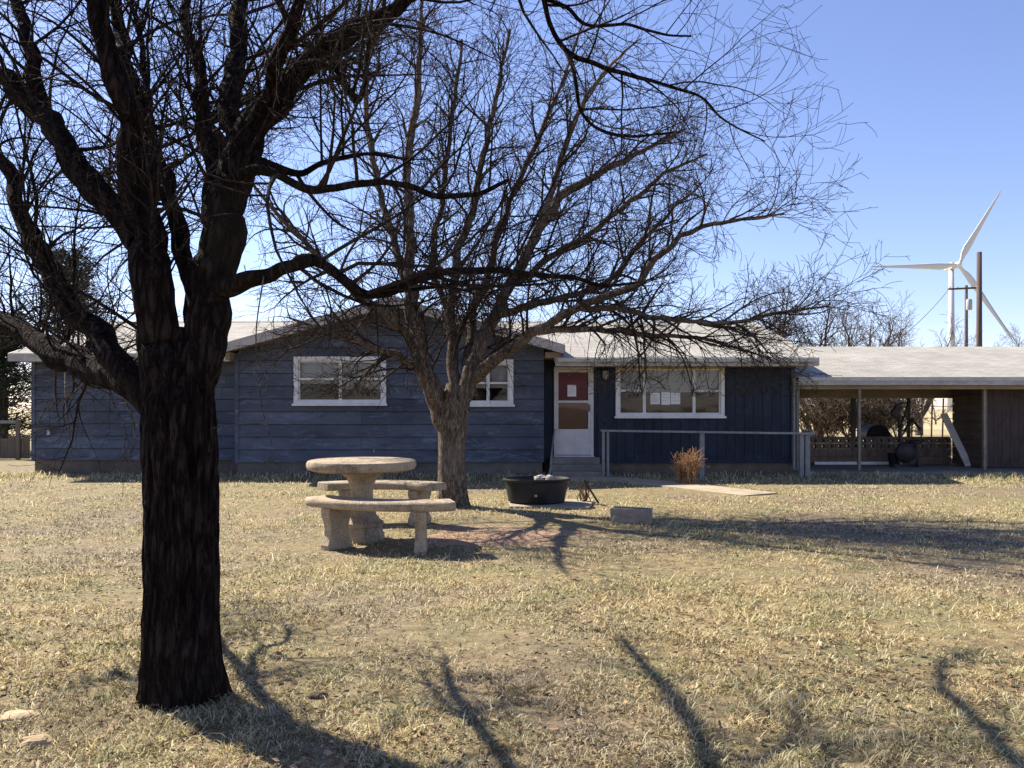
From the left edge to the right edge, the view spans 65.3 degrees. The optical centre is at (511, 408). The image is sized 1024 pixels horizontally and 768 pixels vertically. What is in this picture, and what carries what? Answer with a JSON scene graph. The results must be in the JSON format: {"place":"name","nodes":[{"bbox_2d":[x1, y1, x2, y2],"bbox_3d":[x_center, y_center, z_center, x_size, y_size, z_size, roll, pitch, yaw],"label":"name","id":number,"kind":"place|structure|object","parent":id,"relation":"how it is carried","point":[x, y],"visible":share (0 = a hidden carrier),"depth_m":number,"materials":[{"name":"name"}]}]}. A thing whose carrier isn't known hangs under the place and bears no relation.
{"place":"outdoors","nodes":[
{"label":"outdoors","id":0,"kind":"place"},
{"bbox_2d":[0,409,1023,767],"bbox_3d":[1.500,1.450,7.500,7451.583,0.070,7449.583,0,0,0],"label":"ground","id":1,"kind":"structure","parent":0,"point":[556,527],"depth_m":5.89,"materials":[{"name":"brown plant"}]},
{"bbox_2d":[0,420,29,459],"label":"yard fence","id":2,"kind":"object","parent":1,"relation":"on","point":[13,447],"visible":1,"depth_m":23.00,"materials":[{"name":"grey wood"}]},
{"bbox_2d":[0,306,32,440],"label":"conifer","id":3,"kind":"object","parent":1,"relation":"on","point":[6,369],"visible":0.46,"depth_m":26.79,"materials":[{"name":"green plant"}]},
{"bbox_2d":[0,709,39,722],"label":"flat stone","id":4,"kind":"object","parent":1,"relation":"on","point":[16,713],"visible":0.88,"depth_m":3.70,"materials":[{"name":"stone"}]},
{"bbox_2d":[19,734,54,749],"bbox_3d":[-2.034,1.425,3.421,0.149,0.051,0.099,0,0,0],"label":"flat stone","id":5,"kind":"object","parent":1,"relation":"on","point":[42,739],"visible":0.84,"depth_m":3.40,"materials":[{"name":"stone"}]},
{"bbox_2d":[0,235,112,428],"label":"conifer","id":6,"kind":"object","parent":1,"relation":"on","point":[54,248],"visible":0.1,"depth_m":27.07,"materials":[{"name":"green plant"}]},
{"bbox_2d":[307,691,327,699],"bbox_3d":[-0.973,1.437,4.000,0.104,0.034,0.082,0,0,0],"label":"clod","id":7,"kind":"object","parent":1,"relation":"on","point":[317,695],"visible":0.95,"depth_m":3.98,"materials":[{"name":"soil"}]},
{"bbox_2d":[306,457,415,543],"bbox_3d":[-1.673,1.024,8.900,1.206,0.921,1.206,0,0,0],"label":"garden table","id":8,"kind":"object","parent":1,"relation":"on","point":[361,474],"visible":0.85,"depth_m":8.69,"materials":[{"name":"concrete"}]},
{"bbox_2d":[305,495,455,553],"bbox_3d":[-1.385,1.221,8.282,1.704,0.570,0.537,0,0,16],"label":"curved bench","id":9,"kind":"object","parent":1,"relation":"on","point":[336,512],"visible":0.96,"depth_m":8.17,"materials":[{"name":"concrete"}]},
{"bbox_2d":[317,480,446,525],"bbox_3d":[-1.635,1.195,10.055,1.638,0.560,0.602,0,0,0],"label":"curved bench","id":10,"kind":"object","parent":1,"relation":"on","point":[420,489],"visible":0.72,"depth_m":9.93,"materials":[{"name":"concrete"}]},
{"bbox_2d":[8,297,818,475],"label":"house","id":11,"kind":"structure","parent":1,"relation":"on","point":[511,432],"depth_m":17.70,"materials":[{"name":"blue wood"}]},
{"bbox_2d":[292,356,386,405],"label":"window","id":12,"kind":"structure","parent":11,"relation":"in","point":[312,367],"depth_m":17.40,"materials":[{"name":"clear glass"}]},
{"bbox_2d":[470,359,514,406],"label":"window","id":13,"kind":"structure","parent":11,"relation":"in","point":[498,380],"depth_m":17.40,"materials":[{"name":"clear glass"}]},
{"bbox_2d":[553,367,593,456],"bbox_3d":[1.369,0.068,17.745,0.895,2.017,0.190,0,0,0],"label":"door","id":14,"kind":"structure","parent":11,"relation":"in","point":[573,415],"depth_m":17.70,"materials":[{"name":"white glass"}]},
{"bbox_2d":[567,385,575,395],"bbox_3d":[1.326,-0.406,17.713,0.192,0.257,0.004,0,0,0],"label":"notice","id":15,"kind":"object","parent":14,"relation":"attached to","point":[571,390],"visible":1,"depth_m":17.71,"materials":[{"name":"paper"}]},
{"bbox_2d":[614,367,726,417],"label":"window","id":16,"kind":"structure","parent":11,"relation":"in","point":[690,406],"depth_m":17.86,"materials":[{"name":"clear glass"}]},
{"bbox_2d":[650,393,659,403],"bbox_3d":[3.186,-0.235,17.772,0.214,0.257,0.004,0,0,0],"label":"notice","id":17,"kind":"object","parent":16,"relation":"attached to","point":[654,398],"visible":1,"depth_m":17.77,"materials":[{"name":"paper"}]},
{"bbox_2d":[661,392,669,404],"bbox_3d":[3.422,-0.233,17.768,0.197,0.278,0.004,0,0,0],"label":"notice","id":18,"kind":"object","parent":16,"relation":"attached to","point":[665,398],"visible":1,"depth_m":17.77,"materials":[{"name":"paper"}]},
{"bbox_2d":[671,393,679,403],"bbox_3d":[3.638,-0.235,17.772,0.210,0.257,0.004,0,0,0],"label":"notice","id":19,"kind":"object","parent":16,"relation":"attached to","point":[675,398],"visible":0.98,"depth_m":17.77,"materials":[{"name":"paper"}]},
{"bbox_2d":[0,0,876,712],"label":"bare tree","id":20,"kind":"object","parent":1,"relation":"on","point":[164,382],"visible":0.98,"depth_m":3.94,"materials":[{"name":"brown plant"}]},
{"bbox_2d":[186,0,909,507],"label":"bare tree","id":21,"kind":"object","parent":1,"relation":"on","point":[450,408],"visible":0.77,"depth_m":11.39,"materials":[{"name":"brown plant"}]},
{"bbox_2d":[508,499,593,509],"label":"paving slab","id":22,"kind":"structure","parent":1,"relation":"on","point":[575,504],"depth_m":11.66,"materials":[{"name":"grey concrete"}]},
{"bbox_2d":[503,476,569,503],"bbox_3d":[0.369,1.216,12.020,1.024,0.363,0.799,0,0,0],"label":"stock tub","id":23,"kind":"object","parent":22,"relation":"on","point":[525,490],"visible":0.96,"depth_m":11.72,"materials":[{"name":"black rubber"}]},
{"bbox_2d":[534,475,544,479],"bbox_3d":[0.424,1.041,12.037,0.190,0.096,0.160,0,0,0],"label":"stone","id":24,"kind":"object","parent":23,"relation":"on","point":[540,477],"visible":0.63,"depth_m":11.98,"materials":[{"name":"white stone"}]},
{"bbox_2d":[545,475,553,479],"bbox_3d":[0.555,1.040,11.989,0.134,0.104,0.133,0,0,-35],"label":"stone","id":25,"kind":"object","parent":23,"relation":"on","point":[548,477],"visible":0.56,"depth_m":11.94,"materials":[{"name":"white stone"}]},
{"bbox_2d":[549,429,555,474],"bbox_3d":[0.890,0.941,17.224,0.090,1.026,0.815,0,0,11],"label":"step handrail","id":26,"kind":"object","parent":1,"relation":"on","point":[551,457],"visible":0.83,"depth_m":16.92,"materials":[{"name":"metal"}]},
{"bbox_2d":[551,457,601,477],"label":"door steps","id":27,"kind":"structure","parent":1,"relation":"on","point":[569,467],"depth_m":17.10,"materials":[{"name":"concrete"}]},
{"bbox_2d":[576,479,593,500],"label":"dead stalks","id":28,"kind":"object","parent":1,"relation":"on","point":[586,496],"visible":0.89,"depth_m":12.18,"materials":[{"name":"brown plant"}]},
{"bbox_2d":[584,480,598,503],"bbox_3d":[1.203,1.254,12.100,0.244,0.366,0.020,0,0,0],"label":"stake","id":29,"kind":"object","parent":1,"relation":"on","point":[592,493],"visible":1,"depth_m":12.09,"materials":[{"name":"brown wood"}]},
{"bbox_2d":[610,506,652,524],"bbox_3d":[1.527,1.362,10.219,0.500,0.195,0.220,0,0,24],"label":"cinder block","id":30,"kind":"object","parent":1,"relation":"on","point":[628,515],"depth_m":10.13,"materials":[{"name":"grey concrete"}]},
{"bbox_2d":[570,476,777,495],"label":"footpath","id":31,"kind":"structure","parent":1,"relation":"on","point":[699,487],"depth_m":14.78,"materials":[{"name":"concrete"}]},
{"bbox_2d":[666,446,709,483],"bbox_3d":[3.373,1.083,15.314,0.723,0.764,0.722,0,0,36],"label":"dry bush","id":32,"kind":"object","parent":1,"relation":"on","point":[688,469],"visible":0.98,"depth_m":15.21,"materials":[{"name":"brown plant"}]},
{"bbox_2d":[600,430,814,477],"bbox_3d":[4.149,0.941,17.185,4.585,1.018,0.934,0,0,0],"label":"ramp railing","id":33,"kind":"object","parent":1,"relation":"on","point":[804,451],"visible":0.8,"depth_m":16.78,"materials":[{"name":"metal"}]},
{"bbox_2d":[681,262,862,407],"bbox_3d":[10.517,-2.473,32.994,6.256,8.076,5.623,0,0,-23],"label":"bare tree","id":34,"kind":"object","parent":1,"relation":"on","point":[786,306],"visible":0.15,"depth_m":32.31,"materials":[{"name":"brown plant"}]},
{"bbox_2d":[726,269,918,440],"bbox_3d":[13.907,-2.410,35.397,7.635,7.948,6.769,0,0,33],"label":"bare tree","id":35,"kind":"object","parent":1,"relation":"on","point":[851,337],"visible":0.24,"depth_m":34.16,"materials":[{"name":"brown plant"}]},
{"bbox_2d":[796,382,849,440],"bbox_3d":[10.039,0.224,26.537,2.645,2.658,2.792,0,0,21],"label":"thicket bush","id":36,"kind":"object","parent":1,"relation":"on","point":[812,411],"visible":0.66,"depth_m":26.16,"materials":[{"name":"brown plant"}]},
{"bbox_2d":[799,398,849,446],"bbox_3d":[11.195,0.037,28.564,2.606,3.034,2.418,0,0,-40],"label":"thicket bush","id":37,"kind":"object","parent":1,"relation":"on","point":[832,434],"visible":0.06,"depth_m":28.34,"materials":[{"name":"brown plant"}]},
{"bbox_2d":[814,398,880,436],"bbox_3d":[11.437,0.175,27.052,2.660,2.755,3.064,0,0,0],"label":"thicket bush","id":38,"kind":"object","parent":1,"relation":"on","point":[865,412],"visible":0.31,"depth_m":26.64,"materials":[{"name":"brown plant"}]},
{"bbox_2d":[789,287,918,346],"bbox_3d":[16.407,-2.176,38.030,6.064,7.472,5.707,0,0,-32],"label":"bare tree","id":39,"kind":"object","parent":1,"relation":"on","point":[872,337],"visible":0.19,"depth_m":37.16,"materials":[{"name":"brown plant"}]},
{"bbox_2d":[861,424,890,440],"bbox_3d":[10.419,0.949,23.000,0.720,1.002,0.600,0,0,0],"label":"barrel grill","id":40,"kind":"object","parent":1,"relation":"on","point":[870,430],"visible":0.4,"depth_m":22.72,"materials":[{"name":"black metal"}]},
{"bbox_2d":[843,398,918,430],"bbox_3d":[12.381,0.142,26.994,2.657,2.821,2.591,0,0,35],"label":"thicket bush","id":41,"kind":"object","parent":1,"relation":"on","point":[887,417],"visible":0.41,"depth_m":26.59,"materials":[{"name":"brown plant"}]},
{"bbox_2d":[861,398,902,425],"bbox_3d":[12.866,0.029,29.055,2.650,3.048,2.652,0,0,43],"label":"thicket bush","id":42,"kind":"object","parent":1,"relation":"on","point":[881,409],"depth_m":28.56,"materials":[{"name":"brown plant"}]},
{"bbox_2d":[876,398,935,440],"bbox_3d":[14.494,0.035,29.959,2.810,3.038,2.683,0,0,0],"label":"thicket bush","id":43,"kind":"object","parent":1,"relation":"on","point":[918,408],"visible":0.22,"depth_m":29.62,"materials":[{"name":"brown plant"}]},
{"bbox_2d":[795,461,1023,474],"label":"carport floor","id":44,"kind":"structure","parent":1,"relation":"on","point":[932,469],"depth_m":18.36,"materials":[{"name":"concrete"}]},
{"bbox_2d":[814,462,888,464],"bbox_3d":[8.629,1.350,19.950,2.163,0.070,0.060,0,0,0],"label":"kerb pipe","id":45,"kind":"object","parent":44,"relation":"on","point":[850,463],"visible":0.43,"depth_m":19.92,"materials":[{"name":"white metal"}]},
{"bbox_2d":[810,437,950,463],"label":"breeze block wall","id":46,"kind":"structure","parent":44,"relation":"on","point":[931,450],"depth_m":20.15,"materials":[{"name":"beige concrete"}]},
{"bbox_2d":[887,453,897,465],"bbox_3d":[9.339,1.234,19.550,0.300,0.308,0.300,0,0,0],"label":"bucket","id":47,"kind":"object","parent":44,"relation":"on","point":[892,459],"visible":0.73,"depth_m":19.45,"materials":[{"name":"black plastic"}]},
{"bbox_2d":[890,400,922,466],"bbox_3d":[9.554,0.612,19.378,0.731,1.645,1.050,0,0,23],"label":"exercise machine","id":48,"kind":"object","parent":44,"relation":"on","point":[905,452],"visible":0.96,"depth_m":19.25,"materials":[{"name":"black metal"}]},
{"bbox_2d":[795,347,1023,469],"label":"carport","id":49,"kind":"object","parent":44,"relation":"on","point":[908,373],"visible":0.69,"depth_m":19.18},
{"bbox_2d":[940,413,970,466],"bbox_3d":[10.940,0.752,19.675,0.170,1.304,0.848,0,0,-16],"label":"plank","id":50,"kind":"object","parent":44,"relation":"on","point":[960,448],"visible":0.92,"depth_m":19.65,"materials":[{"name":"grey wood"}]},
{"bbox_2d":[952,389,1023,467],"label":"storage shed","id":51,"kind":"structure","parent":44,"relation":"on","point":[1004,428],"depth_m":18.74,"materials":[{"name":"wood"}]},
{"bbox_2d":[886,312,979,434],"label":"bare tree","id":52,"kind":"object","parent":1,"relation":"on","point":[929,404],"visible":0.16,"depth_m":43.47,"materials":[{"name":"brown plant"}]},
{"bbox_2d":[911,398,954,436],"bbox_3d":[16.887,0.513,32.000,2.314,1.876,0.061,0,0,0],"label":"field fence","id":53,"kind":"object","parent":1,"relation":"on","point":[942,406],"visible":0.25,"depth_m":31.97,"materials":[{"name":"metal"}]},
{"bbox_2d":[924,402,951,423],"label":"field bush","id":54,"kind":"object","parent":1,"relation":"on","point":[934,418],"visible":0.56,"depth_m":74.95,"materials":[{"name":"beige plant"}]},
{"bbox_2d":[871,190,1012,411],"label":"wind turbine","id":55,"kind":"object","parent":1,"relation":"on","point":[950,267],"visible":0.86,"depth_m":455.86,"materials":[{"name":"grey metal"}]},
{"bbox_2d":[948,285,975,346],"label":"utility pole","id":56,"kind":"object","parent":1,"relation":"on","point":[968,304],"visible":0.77,"depth_m":71.87,"materials":[{"name":"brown wood"}]},
{"bbox_2d":[894,289,948,342],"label":"power line","id":57,"kind":"object","parent":56,"relation":"attached to","point":[927,313],"visible":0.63,"depth_m":66.05,"materials":[{"name":"grey metal"}]},
{"bbox_2d":[976,252,981,346],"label":"utility pole","id":58,"kind":"object","parent":1,"relation":"on","point":[979,301],"visible":0.4,"depth_m":45.88,"materials":[{"name":"brown wood"}]},
{"bbox_2d":[981,290,1019,346],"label":"power line","id":59,"kind":"object","parent":58,"relation":"attached to","point":[1000,319],"visible":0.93,"depth_m":43.65,"materials":[{"name":"grey metal"}]},
{"bbox_2d":[958,323,1023,346],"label":"bare tree","id":60,"kind":"object","parent":1,"relation":"on","point":[1013,334],"visible":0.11,"depth_m":58.98,"materials":[{"name":"brown plant"}]},
{"bbox_2d":[0,0,1023,408],"label":"sky","id":61,"kind":"structure","parent":0,"point":[939,84],"materials":[{"name":"blue"}]}
]}

